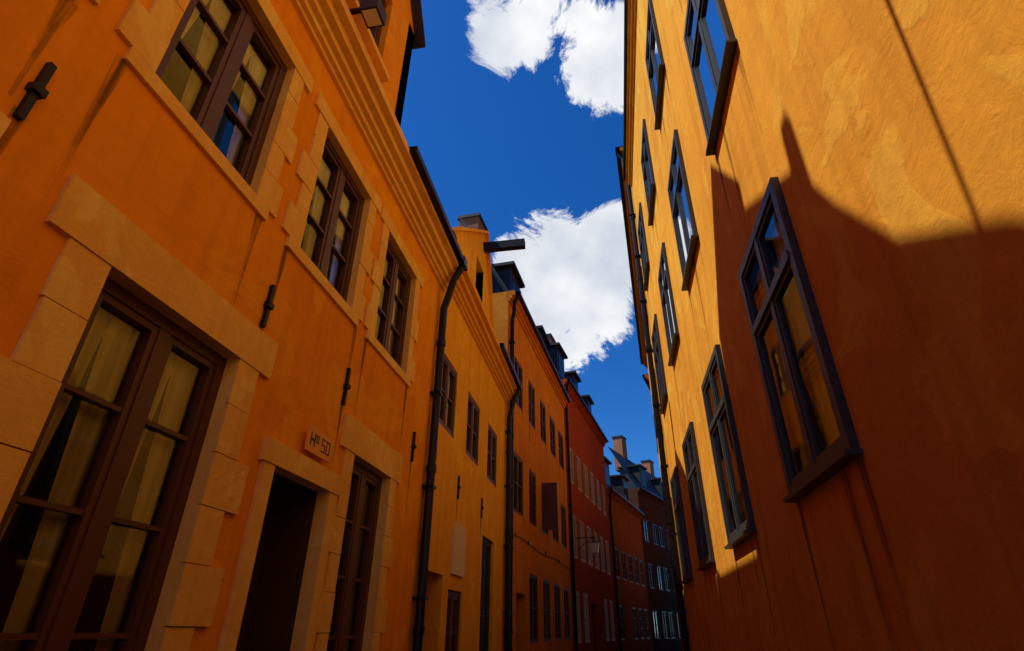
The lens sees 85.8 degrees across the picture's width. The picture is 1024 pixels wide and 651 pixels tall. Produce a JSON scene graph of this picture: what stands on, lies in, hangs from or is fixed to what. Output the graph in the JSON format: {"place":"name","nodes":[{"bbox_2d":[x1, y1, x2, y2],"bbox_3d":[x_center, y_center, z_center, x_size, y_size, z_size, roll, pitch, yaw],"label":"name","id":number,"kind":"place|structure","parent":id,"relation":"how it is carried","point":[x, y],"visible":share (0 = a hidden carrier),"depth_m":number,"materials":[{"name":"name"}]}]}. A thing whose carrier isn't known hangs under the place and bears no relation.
{"place":"outdoors","nodes":[
{"label":"outdoors","id":0,"kind":"place"},
{"bbox_2d":[422,227,524,650],"bbox_3d":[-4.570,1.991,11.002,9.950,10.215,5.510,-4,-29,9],"label":"building","id":1,"kind":"structure","parent":0,"point":[467,606],"depth_m":9.64,"materials":[{"name":"paint"}]},
{"bbox_2d":[457,212,572,650],"bbox_3d":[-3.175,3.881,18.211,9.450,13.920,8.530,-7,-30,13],"label":"building","id":2,"kind":"structure","parent":0,"point":[540,602],"depth_m":15.64,"materials":[{"name":"paint"}]},
{"bbox_2d":[400,0,660,476],"label":"sky","id":3,"kind":"structure","parent":0,"point":[513,109],"materials":[{"name":"blue"}]},
{"bbox_2d":[546,333,617,650],"bbox_3d":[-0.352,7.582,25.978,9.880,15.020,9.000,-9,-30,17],"label":"building","id":4,"kind":"structure","parent":0,"point":[594,626],"depth_m":23.36,"materials":[{"name":"paint"}]},
{"bbox_2d":[604,456,652,650],"bbox_3d":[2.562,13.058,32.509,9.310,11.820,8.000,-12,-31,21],"label":"building","id":5,"kind":"structure","parent":0,"point":[633,622],"depth_m":30.04,"materials":[{"name":"paint"}]},
{"bbox_2d":[608,435,681,650],"bbox_3d":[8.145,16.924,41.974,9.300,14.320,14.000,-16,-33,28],"label":"building","id":6,"kind":"structure","parent":0,"point":[644,489],"depth_m":36.30,"materials":[{"name":"paint"}]},
{"bbox_2d":[642,374,650,391],"bbox_3d":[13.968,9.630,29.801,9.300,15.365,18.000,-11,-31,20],"label":"building","id":7,"kind":"structure","parent":0,"point":[645,377],"depth_m":26.48,"materials":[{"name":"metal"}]},
{"bbox_2d":[615,146,692,650],"bbox_3d":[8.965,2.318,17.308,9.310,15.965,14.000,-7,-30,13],"label":"building","id":8,"kind":"structure","parent":0,"point":[644,335],"depth_m":12.56,"materials":[{"name":"paint"}]},
{"bbox_2d":[623,0,1023,650],"bbox_3d":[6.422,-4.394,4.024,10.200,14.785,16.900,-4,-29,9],"label":"building","id":9,"kind":"structure","parent":0,"point":[829,202],"depth_m":2.66,"materials":[{"name":"paint"}]},
{"label":"ground","id":10,"kind":"structure","parent":0,"visible":0},
{"bbox_2d":[0,0,467,650],"bbox_3d":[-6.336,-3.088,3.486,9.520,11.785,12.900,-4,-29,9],"label":"building","id":11,"kind":"structure","parent":10,"relation":"on","point":[232,264],"depth_m":3.43,"materials":[{"name":"paint"}]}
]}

